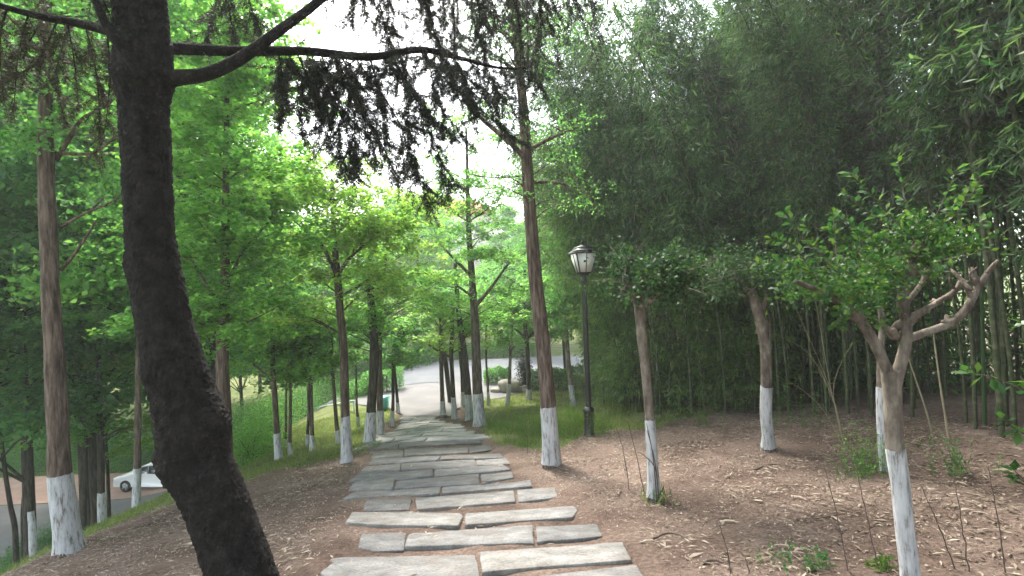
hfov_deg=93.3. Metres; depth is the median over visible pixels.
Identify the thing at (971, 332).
bamboo
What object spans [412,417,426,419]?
paving slab
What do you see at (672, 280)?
crape myrtle
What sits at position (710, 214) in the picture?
bamboo
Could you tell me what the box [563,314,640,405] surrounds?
bamboo
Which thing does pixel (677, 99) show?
bamboo
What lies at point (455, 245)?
woodland tree
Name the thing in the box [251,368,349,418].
bush
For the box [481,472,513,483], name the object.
paving slab
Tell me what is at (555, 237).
bamboo
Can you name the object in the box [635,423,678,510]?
clump
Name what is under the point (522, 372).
conical bush
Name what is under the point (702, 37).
bamboo
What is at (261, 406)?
bush
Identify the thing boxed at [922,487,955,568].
dry stalk
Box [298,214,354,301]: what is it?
woodland tree
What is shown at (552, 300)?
whitewashed tree
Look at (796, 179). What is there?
bamboo
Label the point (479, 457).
paving slab
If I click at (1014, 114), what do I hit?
bamboo
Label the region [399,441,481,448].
paving slab
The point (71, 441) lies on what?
bush
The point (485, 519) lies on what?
paving slab
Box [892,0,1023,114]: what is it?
bamboo
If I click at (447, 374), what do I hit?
leaning tree
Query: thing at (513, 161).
bamboo
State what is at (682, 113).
bamboo
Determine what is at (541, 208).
bamboo
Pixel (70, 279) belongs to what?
woodland tree
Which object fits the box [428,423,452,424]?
paving slab
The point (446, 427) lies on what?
paving slab
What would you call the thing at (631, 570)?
paving slab
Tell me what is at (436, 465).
paving slab
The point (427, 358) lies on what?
bush
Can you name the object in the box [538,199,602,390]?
bamboo
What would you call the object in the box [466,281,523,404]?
sapling
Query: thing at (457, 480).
paving slab
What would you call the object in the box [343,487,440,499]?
paving slab
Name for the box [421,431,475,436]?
paving slab
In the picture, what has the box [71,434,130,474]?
bush
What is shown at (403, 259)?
woodland tree
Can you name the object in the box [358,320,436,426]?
whitewashed tree
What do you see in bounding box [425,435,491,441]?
paving slab
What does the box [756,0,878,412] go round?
bamboo
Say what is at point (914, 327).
bamboo
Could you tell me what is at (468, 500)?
paving slab
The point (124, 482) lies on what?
parked car
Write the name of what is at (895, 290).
bamboo
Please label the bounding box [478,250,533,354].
woodland tree
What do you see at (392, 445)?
paving slab
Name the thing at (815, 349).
bamboo
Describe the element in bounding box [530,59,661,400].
bamboo
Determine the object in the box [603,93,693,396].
bamboo
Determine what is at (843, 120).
bamboo
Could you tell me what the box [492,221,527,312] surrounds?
woodland tree
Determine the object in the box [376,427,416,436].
paving slab
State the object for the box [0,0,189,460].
woodland tree
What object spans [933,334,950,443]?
dead culm
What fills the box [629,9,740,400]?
bamboo
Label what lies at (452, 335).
whitewashed tree
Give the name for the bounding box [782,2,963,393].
bamboo
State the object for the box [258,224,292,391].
woodland tree
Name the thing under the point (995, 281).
bamboo
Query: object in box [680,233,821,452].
crape myrtle
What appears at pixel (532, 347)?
hedge
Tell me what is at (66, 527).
whitewashed tree
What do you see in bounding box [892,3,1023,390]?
bamboo
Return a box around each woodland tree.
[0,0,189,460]
[0,0,275,526]
[0,0,342,338]
[0,33,253,529]
[0,121,215,557]
[35,36,327,383]
[71,309,258,388]
[130,228,320,375]
[229,264,270,412]
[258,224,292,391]
[291,248,366,353]
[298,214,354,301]
[306,211,402,364]
[334,242,420,336]
[379,190,437,347]
[387,199,464,335]
[418,189,466,331]
[426,252,477,346]
[467,258,500,328]
[475,204,521,297]
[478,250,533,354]
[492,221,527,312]
[504,219,577,345]
[513,164,595,376]
[519,246,570,369]
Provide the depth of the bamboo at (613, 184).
15.43 m
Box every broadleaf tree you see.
[13,170,231,507]
[63,0,349,453]
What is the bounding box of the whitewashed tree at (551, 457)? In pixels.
[436,0,616,469]
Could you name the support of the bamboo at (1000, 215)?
on the ground at (648, 559)
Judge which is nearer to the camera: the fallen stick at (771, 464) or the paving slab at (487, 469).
the fallen stick at (771, 464)
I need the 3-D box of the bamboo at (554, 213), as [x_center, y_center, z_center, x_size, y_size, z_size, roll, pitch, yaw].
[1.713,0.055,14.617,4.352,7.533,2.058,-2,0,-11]
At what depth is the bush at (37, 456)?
28.34 m
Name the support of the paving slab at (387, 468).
on the ground at (648, 559)
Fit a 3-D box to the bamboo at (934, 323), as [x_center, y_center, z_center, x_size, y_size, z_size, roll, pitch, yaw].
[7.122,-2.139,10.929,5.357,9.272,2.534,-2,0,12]
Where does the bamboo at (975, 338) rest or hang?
on the ground at (648, 559)
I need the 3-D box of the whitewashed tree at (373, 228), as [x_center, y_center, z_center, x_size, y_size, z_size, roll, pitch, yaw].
[-3.651,0.604,10.637,5.683,7.601,3.907,-2,0,0]
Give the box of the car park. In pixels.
[0,491,166,558]
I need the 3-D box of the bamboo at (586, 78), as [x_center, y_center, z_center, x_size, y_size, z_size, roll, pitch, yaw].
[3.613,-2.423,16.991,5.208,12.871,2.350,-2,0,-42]
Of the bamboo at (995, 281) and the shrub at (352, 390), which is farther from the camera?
the shrub at (352, 390)
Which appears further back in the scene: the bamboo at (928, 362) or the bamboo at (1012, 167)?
the bamboo at (928, 362)
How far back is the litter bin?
19.80 m
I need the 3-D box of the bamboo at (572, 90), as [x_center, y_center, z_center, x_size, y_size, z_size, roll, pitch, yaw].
[2.121,-2.275,13.411,5.218,11.741,2.695,-2,0,20]
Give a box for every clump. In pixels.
[495,387,539,432]
[507,394,577,440]
[561,402,595,435]
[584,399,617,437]
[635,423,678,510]
[691,398,724,427]
[714,383,844,432]
[755,538,836,575]
[827,415,935,482]
[864,551,897,571]
[918,434,1002,478]
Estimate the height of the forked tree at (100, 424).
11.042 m
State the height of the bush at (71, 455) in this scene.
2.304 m
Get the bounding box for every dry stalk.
[616,428,629,490]
[627,420,643,491]
[715,520,730,573]
[739,551,752,573]
[823,460,847,570]
[856,469,878,566]
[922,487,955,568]
[947,476,969,571]
[982,466,1005,572]
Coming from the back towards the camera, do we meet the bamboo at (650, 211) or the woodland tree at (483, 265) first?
the woodland tree at (483, 265)
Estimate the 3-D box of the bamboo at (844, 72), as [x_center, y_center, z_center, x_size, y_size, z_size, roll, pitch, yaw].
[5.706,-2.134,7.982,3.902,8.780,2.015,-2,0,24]
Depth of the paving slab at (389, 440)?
13.20 m
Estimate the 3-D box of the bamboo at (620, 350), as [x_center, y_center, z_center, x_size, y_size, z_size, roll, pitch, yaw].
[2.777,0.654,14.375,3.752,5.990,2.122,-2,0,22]
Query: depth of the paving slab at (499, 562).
4.12 m
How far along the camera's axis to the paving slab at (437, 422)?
16.42 m
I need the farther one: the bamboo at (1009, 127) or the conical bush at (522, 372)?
the conical bush at (522, 372)
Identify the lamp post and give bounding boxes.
[567,235,598,436]
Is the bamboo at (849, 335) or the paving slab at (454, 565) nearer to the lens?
the paving slab at (454, 565)
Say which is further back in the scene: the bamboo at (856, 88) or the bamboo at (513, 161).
the bamboo at (513, 161)
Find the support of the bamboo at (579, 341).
on the ground at (648, 559)
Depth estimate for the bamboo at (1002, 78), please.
6.69 m
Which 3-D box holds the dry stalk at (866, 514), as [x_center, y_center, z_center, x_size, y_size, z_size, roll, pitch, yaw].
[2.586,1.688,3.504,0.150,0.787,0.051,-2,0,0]
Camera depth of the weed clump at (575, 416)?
11.26 m
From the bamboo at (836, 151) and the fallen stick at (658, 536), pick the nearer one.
the fallen stick at (658, 536)
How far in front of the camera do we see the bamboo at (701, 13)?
12.78 m
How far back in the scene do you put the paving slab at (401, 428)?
15.34 m
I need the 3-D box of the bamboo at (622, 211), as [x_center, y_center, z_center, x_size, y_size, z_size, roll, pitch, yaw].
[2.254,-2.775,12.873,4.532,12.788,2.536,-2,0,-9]
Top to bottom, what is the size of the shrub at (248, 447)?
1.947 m
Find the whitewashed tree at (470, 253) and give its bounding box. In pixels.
[386,102,552,426]
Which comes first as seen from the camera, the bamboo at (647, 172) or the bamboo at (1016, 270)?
the bamboo at (1016, 270)
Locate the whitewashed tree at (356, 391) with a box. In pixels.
[330,320,389,424]
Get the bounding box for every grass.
[0,407,390,574]
[470,389,679,450]
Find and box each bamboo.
[470,80,663,402]
[485,122,604,403]
[488,11,660,407]
[488,122,654,405]
[497,6,682,414]
[498,155,664,402]
[498,164,631,406]
[501,1,644,406]
[502,133,680,409]
[503,55,607,209]
[503,153,605,391]
[507,111,630,407]
[507,179,647,366]
[508,186,633,392]
[511,46,631,251]
[514,242,658,411]
[518,189,625,342]
[527,85,634,403]
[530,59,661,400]
[533,163,691,403]
[535,1,648,400]
[536,0,684,413]
[536,151,626,401]
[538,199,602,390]
[541,265,618,384]
[543,216,671,399]
[545,133,630,305]
[548,216,631,402]
[548,235,622,400]
[550,213,677,411]
[551,81,676,396]
[551,210,680,392]
[555,0,770,414]
[555,115,710,318]
[556,139,675,388]
[560,314,616,395]
[561,15,731,395]
[562,24,633,203]
[562,51,700,404]
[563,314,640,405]
[564,112,682,403]
[565,306,627,403]
[567,0,721,415]
[569,32,685,241]
[571,224,670,404]
[577,24,680,406]
[584,94,652,393]
[586,100,785,348]
[588,105,717,413]
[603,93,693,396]
[611,7,696,397]
[612,1,823,411]
[613,45,727,407]
[616,197,805,413]
[617,53,713,397]
[618,259,758,412]
[620,36,678,388]
[621,0,714,379]
[621,25,796,269]
[624,0,790,294]
[624,0,807,411]
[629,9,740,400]
[630,0,737,395]
[630,13,749,405]
[633,195,749,412]
[636,289,745,418]
[641,88,707,404]
[646,112,775,334]
[653,0,777,372]
[659,295,759,410]
[665,133,718,404]
[666,0,833,396]
[678,29,797,401]
[685,51,770,400]
[686,12,784,397]
[692,29,867,399]
[696,0,857,413]
[698,0,867,409]
[698,0,978,391]
[702,24,978,394]
[705,283,827,413]
[706,56,831,398]
[707,66,775,401]
[711,0,890,406]
[717,0,898,416]
[720,0,889,413]
[729,0,858,401]
[744,1,859,404]
[747,75,831,406]
[749,0,940,394]
[752,43,879,395]
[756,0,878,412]
[772,0,1021,423]
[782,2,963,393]
[783,0,932,351]
[792,1,883,371]
[796,1,938,401]
[803,2,886,323]
[806,0,909,407]
[806,33,903,394]
[821,0,1023,435]
[827,0,976,417]
[830,0,952,407]
[830,1,972,397]
[833,0,1021,428]
[835,0,1020,437]
[867,0,1023,426]
[871,0,1023,428]
[883,0,1023,353]
[884,0,1022,375]
[886,151,1008,397]
[887,0,1021,395]
[888,0,1023,189]
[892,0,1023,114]
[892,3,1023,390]
[895,1,1023,353]
[900,5,1017,394]
[906,0,1023,189]
[937,1,1022,199]
[939,4,1018,274]
[949,2,1023,115]
[953,0,1023,153]
[957,0,1023,269]
[967,0,1023,167]
[997,23,1022,196]
[998,7,1023,136]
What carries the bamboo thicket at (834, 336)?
on the ground at (648, 559)
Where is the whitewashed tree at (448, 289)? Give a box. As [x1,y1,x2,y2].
[409,284,501,405]
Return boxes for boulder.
[490,387,500,392]
[498,379,519,392]
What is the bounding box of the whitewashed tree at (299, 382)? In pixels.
[237,333,350,454]
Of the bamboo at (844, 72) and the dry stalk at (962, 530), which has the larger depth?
the bamboo at (844, 72)
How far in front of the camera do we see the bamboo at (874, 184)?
11.64 m
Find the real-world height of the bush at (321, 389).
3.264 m
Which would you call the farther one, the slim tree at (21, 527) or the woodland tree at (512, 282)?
the woodland tree at (512, 282)
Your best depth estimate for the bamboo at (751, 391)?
12.46 m
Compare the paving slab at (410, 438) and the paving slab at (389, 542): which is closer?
the paving slab at (389, 542)
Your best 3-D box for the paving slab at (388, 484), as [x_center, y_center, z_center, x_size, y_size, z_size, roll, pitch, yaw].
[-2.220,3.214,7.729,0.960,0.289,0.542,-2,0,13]
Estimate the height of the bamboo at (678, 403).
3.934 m
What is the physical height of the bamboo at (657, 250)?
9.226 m
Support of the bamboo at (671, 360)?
on the ground at (648, 559)
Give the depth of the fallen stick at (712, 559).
3.76 m
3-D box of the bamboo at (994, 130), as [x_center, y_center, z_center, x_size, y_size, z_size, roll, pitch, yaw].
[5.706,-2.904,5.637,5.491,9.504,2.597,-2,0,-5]
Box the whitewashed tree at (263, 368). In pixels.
[230,352,329,447]
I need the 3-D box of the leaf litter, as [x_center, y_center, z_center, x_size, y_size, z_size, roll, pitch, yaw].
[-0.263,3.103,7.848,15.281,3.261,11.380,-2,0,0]
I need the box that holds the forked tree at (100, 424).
[0,188,197,522]
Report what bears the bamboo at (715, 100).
on the ground at (648, 559)
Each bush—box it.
[0,433,46,475]
[0,433,75,478]
[34,421,116,468]
[37,437,119,471]
[41,416,143,468]
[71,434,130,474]
[105,432,153,473]
[108,414,153,460]
[110,431,153,472]
[231,388,307,445]
[231,394,287,435]
[232,387,299,433]
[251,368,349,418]
[282,362,366,413]
[336,360,386,390]
[338,334,430,382]
[339,342,408,379]
[385,325,456,368]
[514,343,535,385]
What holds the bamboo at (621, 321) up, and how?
on the ground at (648, 559)
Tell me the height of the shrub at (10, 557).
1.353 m
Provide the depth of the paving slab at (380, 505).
6.44 m
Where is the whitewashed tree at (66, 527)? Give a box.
[0,0,228,561]
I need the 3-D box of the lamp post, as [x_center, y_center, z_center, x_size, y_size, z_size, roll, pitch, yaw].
[1.657,1.117,10.823,0.550,4.588,0.550,-2,0,-12]
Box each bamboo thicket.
[652,0,1023,404]
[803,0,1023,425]
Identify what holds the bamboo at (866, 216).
on the ground at (648, 559)
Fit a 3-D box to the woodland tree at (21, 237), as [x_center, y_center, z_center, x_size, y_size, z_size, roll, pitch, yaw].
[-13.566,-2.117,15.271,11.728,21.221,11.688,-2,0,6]
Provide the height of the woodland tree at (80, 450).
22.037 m
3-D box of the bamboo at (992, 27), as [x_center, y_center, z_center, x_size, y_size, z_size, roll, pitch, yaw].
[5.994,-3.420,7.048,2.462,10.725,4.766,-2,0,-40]
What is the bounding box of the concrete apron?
[354,379,537,416]
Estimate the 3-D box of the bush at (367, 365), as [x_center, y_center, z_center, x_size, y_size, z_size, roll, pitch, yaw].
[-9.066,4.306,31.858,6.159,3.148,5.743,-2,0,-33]
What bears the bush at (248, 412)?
on the ground at (648, 559)
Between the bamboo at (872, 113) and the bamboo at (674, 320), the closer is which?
the bamboo at (872, 113)
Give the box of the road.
[313,355,652,411]
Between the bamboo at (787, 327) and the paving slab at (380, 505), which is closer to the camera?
the paving slab at (380, 505)
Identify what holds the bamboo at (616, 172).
on the ground at (648, 559)
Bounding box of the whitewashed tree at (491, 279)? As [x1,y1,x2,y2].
[475,257,570,399]
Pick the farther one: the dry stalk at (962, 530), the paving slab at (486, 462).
the paving slab at (486, 462)
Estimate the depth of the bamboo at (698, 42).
13.22 m
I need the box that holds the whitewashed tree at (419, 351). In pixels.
[362,314,449,413]
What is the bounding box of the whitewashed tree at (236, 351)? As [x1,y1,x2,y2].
[192,250,348,458]
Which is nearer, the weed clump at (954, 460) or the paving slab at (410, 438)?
the weed clump at (954, 460)
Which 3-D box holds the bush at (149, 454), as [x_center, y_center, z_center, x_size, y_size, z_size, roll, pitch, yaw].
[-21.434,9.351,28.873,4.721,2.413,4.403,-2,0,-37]
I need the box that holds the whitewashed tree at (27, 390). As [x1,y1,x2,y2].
[0,263,111,556]
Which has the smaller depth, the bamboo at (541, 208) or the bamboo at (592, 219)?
the bamboo at (592, 219)
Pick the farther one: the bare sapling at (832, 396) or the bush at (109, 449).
the bush at (109, 449)
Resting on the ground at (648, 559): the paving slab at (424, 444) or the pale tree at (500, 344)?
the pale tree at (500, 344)
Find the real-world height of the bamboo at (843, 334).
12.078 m
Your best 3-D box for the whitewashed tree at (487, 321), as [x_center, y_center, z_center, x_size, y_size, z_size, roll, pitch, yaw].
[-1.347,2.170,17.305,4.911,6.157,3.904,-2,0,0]
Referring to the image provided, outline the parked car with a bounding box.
[113,462,164,491]
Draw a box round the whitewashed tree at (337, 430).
[279,302,398,443]
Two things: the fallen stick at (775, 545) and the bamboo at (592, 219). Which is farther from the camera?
the bamboo at (592, 219)
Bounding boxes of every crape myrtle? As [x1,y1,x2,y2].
[578,226,766,502]
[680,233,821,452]
[739,150,1010,575]
[810,227,990,473]
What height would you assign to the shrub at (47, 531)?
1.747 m
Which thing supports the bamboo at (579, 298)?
on the ground at (648, 559)
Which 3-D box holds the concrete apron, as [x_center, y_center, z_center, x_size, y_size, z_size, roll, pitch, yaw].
[-3.034,4.923,21.550,8.900,0.410,7.300,-2,0,0]
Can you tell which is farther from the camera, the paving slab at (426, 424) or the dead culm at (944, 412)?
the paving slab at (426, 424)
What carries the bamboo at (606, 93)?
on the ground at (648, 559)
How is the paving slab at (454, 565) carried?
on the ground at (648, 559)
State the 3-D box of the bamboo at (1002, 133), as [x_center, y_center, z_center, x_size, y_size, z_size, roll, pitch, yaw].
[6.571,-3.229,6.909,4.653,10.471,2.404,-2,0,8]
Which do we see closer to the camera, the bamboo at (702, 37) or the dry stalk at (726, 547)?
the dry stalk at (726, 547)
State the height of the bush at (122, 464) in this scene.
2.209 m
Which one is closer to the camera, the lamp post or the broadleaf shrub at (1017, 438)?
the broadleaf shrub at (1017, 438)
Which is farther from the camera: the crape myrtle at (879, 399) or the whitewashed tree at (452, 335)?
the whitewashed tree at (452, 335)
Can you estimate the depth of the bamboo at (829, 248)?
11.39 m
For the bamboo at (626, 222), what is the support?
on the ground at (648, 559)
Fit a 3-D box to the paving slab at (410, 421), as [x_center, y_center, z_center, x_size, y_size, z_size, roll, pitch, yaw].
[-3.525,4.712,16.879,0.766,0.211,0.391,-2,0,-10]
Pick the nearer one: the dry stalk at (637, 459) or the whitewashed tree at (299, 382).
the dry stalk at (637, 459)
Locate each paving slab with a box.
[320,555,479,575]
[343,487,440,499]
[345,512,462,529]
[348,479,394,490]
[350,469,432,482]
[353,438,426,450]
[358,533,405,552]
[362,438,394,446]
[362,464,400,471]
[363,442,397,449]
[363,498,411,511]
[364,433,423,443]
[368,456,440,464]
[369,450,403,458]
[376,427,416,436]
[376,431,408,438]
[393,435,450,440]
[394,426,420,430]
[394,474,479,489]
[395,423,428,428]
[398,416,416,420]
[399,420,421,424]
[399,422,415,425]
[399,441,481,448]
[401,459,474,471]
[404,447,467,456]
[405,525,533,550]
[406,429,442,434]
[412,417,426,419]
[414,421,430,424]
[415,426,463,430]
[415,491,514,510]
[419,424,442,427]
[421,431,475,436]
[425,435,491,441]
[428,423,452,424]
[429,421,446,423]
[434,464,510,476]
[439,453,503,460]
[441,424,461,426]
[442,429,465,431]
[442,480,531,494]
[450,434,484,436]
[465,506,577,528]
[469,445,492,453]
[476,458,509,465]
[480,542,631,575]
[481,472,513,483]
[517,487,556,502]
[536,524,602,544]
[546,565,642,575]
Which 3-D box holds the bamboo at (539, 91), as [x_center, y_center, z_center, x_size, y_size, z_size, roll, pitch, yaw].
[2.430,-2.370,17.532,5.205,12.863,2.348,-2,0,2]
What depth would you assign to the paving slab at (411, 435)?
13.84 m
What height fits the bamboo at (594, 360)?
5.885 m
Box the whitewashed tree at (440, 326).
[403,306,479,416]
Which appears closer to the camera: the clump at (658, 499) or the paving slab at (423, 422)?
the clump at (658, 499)
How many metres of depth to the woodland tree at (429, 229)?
37.55 m
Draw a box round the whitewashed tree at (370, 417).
[296,229,447,442]
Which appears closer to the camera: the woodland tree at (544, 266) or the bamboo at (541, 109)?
the bamboo at (541, 109)
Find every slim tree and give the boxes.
[4,347,133,530]
[4,379,43,559]
[42,297,153,517]
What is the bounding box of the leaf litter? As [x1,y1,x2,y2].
[0,398,1023,575]
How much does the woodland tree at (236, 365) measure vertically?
18.560 m
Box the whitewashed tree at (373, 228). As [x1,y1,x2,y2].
[204,141,466,463]
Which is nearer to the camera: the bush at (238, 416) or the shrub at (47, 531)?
the shrub at (47, 531)
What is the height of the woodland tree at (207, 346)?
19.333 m
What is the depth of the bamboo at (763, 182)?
12.83 m
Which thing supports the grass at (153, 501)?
on the ground at (648, 559)
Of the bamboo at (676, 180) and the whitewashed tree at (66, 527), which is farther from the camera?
the bamboo at (676, 180)
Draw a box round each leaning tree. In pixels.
[0,258,83,565]
[384,296,457,402]
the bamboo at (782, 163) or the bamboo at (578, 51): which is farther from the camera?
the bamboo at (578, 51)
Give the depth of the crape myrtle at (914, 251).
3.23 m
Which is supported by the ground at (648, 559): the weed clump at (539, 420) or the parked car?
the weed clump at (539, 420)
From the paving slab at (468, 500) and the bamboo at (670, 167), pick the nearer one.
the paving slab at (468, 500)
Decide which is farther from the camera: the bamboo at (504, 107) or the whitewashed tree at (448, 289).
the whitewashed tree at (448, 289)
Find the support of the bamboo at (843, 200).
on the ground at (648, 559)
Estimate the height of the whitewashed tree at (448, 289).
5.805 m
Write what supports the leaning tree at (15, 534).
on the ground at (648, 559)
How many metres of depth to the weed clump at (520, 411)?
13.73 m
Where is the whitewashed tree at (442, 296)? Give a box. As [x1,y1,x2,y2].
[341,201,486,435]
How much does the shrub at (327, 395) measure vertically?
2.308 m
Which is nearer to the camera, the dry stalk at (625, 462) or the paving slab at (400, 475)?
the dry stalk at (625, 462)
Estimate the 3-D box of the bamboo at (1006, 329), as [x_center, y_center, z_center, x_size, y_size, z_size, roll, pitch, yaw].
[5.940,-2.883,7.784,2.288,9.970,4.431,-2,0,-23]
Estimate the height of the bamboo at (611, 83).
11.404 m
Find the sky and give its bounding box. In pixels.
[233,0,1023,289]
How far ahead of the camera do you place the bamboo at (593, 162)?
14.21 m
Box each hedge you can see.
[359,366,404,394]
[420,342,536,361]
[483,365,507,383]
[530,364,584,388]
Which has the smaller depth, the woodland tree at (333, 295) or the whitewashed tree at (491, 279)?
the whitewashed tree at (491, 279)
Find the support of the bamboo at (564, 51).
on the ground at (648, 559)
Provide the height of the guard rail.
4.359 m
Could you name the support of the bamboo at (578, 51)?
on the ground at (648, 559)
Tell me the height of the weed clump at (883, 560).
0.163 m
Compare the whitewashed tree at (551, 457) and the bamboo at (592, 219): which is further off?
the bamboo at (592, 219)
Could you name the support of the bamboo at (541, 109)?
on the ground at (648, 559)
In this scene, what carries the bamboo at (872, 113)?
on the ground at (648, 559)
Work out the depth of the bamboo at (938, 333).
9.97 m
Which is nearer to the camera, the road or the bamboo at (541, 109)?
the bamboo at (541, 109)
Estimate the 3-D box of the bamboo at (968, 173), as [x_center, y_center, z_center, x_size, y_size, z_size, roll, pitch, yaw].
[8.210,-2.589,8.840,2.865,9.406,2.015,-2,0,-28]
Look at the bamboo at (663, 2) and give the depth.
13.01 m
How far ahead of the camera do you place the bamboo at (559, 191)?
16.11 m
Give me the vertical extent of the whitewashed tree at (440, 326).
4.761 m
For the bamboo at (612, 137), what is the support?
on the ground at (648, 559)
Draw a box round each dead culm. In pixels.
[908,360,933,434]
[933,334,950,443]
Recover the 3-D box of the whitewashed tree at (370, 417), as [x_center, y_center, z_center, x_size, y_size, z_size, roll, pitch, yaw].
[-4.271,1.544,13.409,4.672,6.881,4.030,-2,0,0]
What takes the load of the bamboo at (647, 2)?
on the ground at (648, 559)
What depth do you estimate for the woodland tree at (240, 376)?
32.75 m
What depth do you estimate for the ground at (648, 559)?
5.89 m
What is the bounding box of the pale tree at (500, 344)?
[481,273,560,406]
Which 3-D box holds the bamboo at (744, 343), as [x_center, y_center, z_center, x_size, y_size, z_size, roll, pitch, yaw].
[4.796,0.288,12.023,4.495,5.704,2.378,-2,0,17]
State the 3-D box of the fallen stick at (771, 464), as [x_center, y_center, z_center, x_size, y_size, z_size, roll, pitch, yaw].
[3.562,2.414,6.543,0.608,0.067,0.308,-2,0,15]
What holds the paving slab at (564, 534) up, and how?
on the ground at (648, 559)
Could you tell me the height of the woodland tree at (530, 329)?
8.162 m
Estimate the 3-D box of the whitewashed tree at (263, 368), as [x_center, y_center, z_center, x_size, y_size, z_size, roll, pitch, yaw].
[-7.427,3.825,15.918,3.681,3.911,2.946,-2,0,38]
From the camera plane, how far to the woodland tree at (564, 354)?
25.88 m
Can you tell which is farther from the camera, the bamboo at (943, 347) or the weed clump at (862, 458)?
the bamboo at (943, 347)
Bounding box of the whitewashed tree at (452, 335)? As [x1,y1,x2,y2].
[405,299,500,418]
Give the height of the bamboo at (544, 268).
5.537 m
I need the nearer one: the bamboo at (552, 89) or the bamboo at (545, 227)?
the bamboo at (552, 89)
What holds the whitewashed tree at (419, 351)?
on the ground at (648, 559)
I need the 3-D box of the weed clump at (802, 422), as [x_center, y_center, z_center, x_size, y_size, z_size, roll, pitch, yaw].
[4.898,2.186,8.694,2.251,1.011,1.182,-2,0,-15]
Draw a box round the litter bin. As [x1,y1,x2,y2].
[383,396,389,410]
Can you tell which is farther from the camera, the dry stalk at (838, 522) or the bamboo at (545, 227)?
the bamboo at (545, 227)
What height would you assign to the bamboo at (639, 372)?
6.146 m
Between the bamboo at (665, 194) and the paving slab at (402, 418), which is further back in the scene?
the paving slab at (402, 418)
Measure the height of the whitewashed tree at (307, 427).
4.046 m
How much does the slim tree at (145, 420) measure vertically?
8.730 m
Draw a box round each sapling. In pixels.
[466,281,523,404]
[772,275,858,449]
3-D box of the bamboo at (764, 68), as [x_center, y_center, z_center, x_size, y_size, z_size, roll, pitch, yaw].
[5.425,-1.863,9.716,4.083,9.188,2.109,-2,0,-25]
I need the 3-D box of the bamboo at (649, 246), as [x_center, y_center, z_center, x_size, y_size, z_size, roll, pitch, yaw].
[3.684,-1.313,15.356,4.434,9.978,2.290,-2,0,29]
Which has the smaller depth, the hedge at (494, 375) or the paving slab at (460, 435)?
the paving slab at (460, 435)
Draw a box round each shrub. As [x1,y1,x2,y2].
[0,521,51,571]
[10,506,124,551]
[232,384,306,434]
[232,392,303,453]
[233,404,301,466]
[264,376,338,425]
[287,369,359,412]
[336,379,367,399]
[953,316,1023,484]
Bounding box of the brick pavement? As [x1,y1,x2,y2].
[0,472,166,504]
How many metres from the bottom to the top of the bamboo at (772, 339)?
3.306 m
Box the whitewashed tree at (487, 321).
[403,263,532,420]
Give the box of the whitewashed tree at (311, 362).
[247,297,386,450]
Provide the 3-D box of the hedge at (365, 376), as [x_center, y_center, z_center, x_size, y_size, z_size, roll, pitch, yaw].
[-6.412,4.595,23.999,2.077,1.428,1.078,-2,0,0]
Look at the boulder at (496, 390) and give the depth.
21.95 m
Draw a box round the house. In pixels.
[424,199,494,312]
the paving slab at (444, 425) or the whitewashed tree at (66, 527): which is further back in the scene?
the paving slab at (444, 425)
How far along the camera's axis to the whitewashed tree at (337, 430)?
14.13 m
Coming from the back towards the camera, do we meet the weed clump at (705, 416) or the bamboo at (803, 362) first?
the bamboo at (803, 362)
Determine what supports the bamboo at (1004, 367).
on the ground at (648, 559)
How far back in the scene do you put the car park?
22.12 m
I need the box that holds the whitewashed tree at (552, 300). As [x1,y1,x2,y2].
[528,230,591,406]
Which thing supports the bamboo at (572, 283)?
on the ground at (648, 559)
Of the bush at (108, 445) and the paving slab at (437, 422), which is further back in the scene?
the bush at (108, 445)
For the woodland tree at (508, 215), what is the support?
on the ground at (648, 559)
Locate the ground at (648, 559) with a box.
[0,255,1023,575]
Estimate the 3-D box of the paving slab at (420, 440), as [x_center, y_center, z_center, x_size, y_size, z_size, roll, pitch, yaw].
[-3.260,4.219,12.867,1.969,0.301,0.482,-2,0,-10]
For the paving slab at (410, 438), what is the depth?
13.44 m
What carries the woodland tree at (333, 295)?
on the ground at (648, 559)
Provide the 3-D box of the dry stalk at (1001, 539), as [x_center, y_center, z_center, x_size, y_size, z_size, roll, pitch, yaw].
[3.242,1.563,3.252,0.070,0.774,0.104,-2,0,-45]
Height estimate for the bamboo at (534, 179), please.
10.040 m
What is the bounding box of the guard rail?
[314,400,354,412]
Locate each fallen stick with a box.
[651,532,688,539]
[701,558,723,564]
[720,519,739,522]
[753,464,799,469]
[767,544,803,550]
[796,512,846,519]
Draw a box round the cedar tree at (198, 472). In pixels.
[0,0,606,575]
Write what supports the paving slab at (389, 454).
on the leaf litter
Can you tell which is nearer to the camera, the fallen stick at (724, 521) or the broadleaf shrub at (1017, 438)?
the broadleaf shrub at (1017, 438)
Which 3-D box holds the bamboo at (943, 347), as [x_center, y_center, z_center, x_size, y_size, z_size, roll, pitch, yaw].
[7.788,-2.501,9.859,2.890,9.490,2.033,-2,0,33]
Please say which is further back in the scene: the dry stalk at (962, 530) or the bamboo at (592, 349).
the bamboo at (592, 349)
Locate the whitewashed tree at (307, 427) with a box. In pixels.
[254,339,348,445]
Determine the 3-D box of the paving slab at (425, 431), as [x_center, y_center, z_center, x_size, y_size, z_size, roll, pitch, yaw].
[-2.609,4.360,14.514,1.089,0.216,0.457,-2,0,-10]
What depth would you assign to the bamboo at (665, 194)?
11.77 m
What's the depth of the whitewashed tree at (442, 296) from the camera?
14.99 m
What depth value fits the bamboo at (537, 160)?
14.61 m
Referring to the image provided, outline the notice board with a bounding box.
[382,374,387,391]
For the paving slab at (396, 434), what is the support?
on the ground at (648, 559)

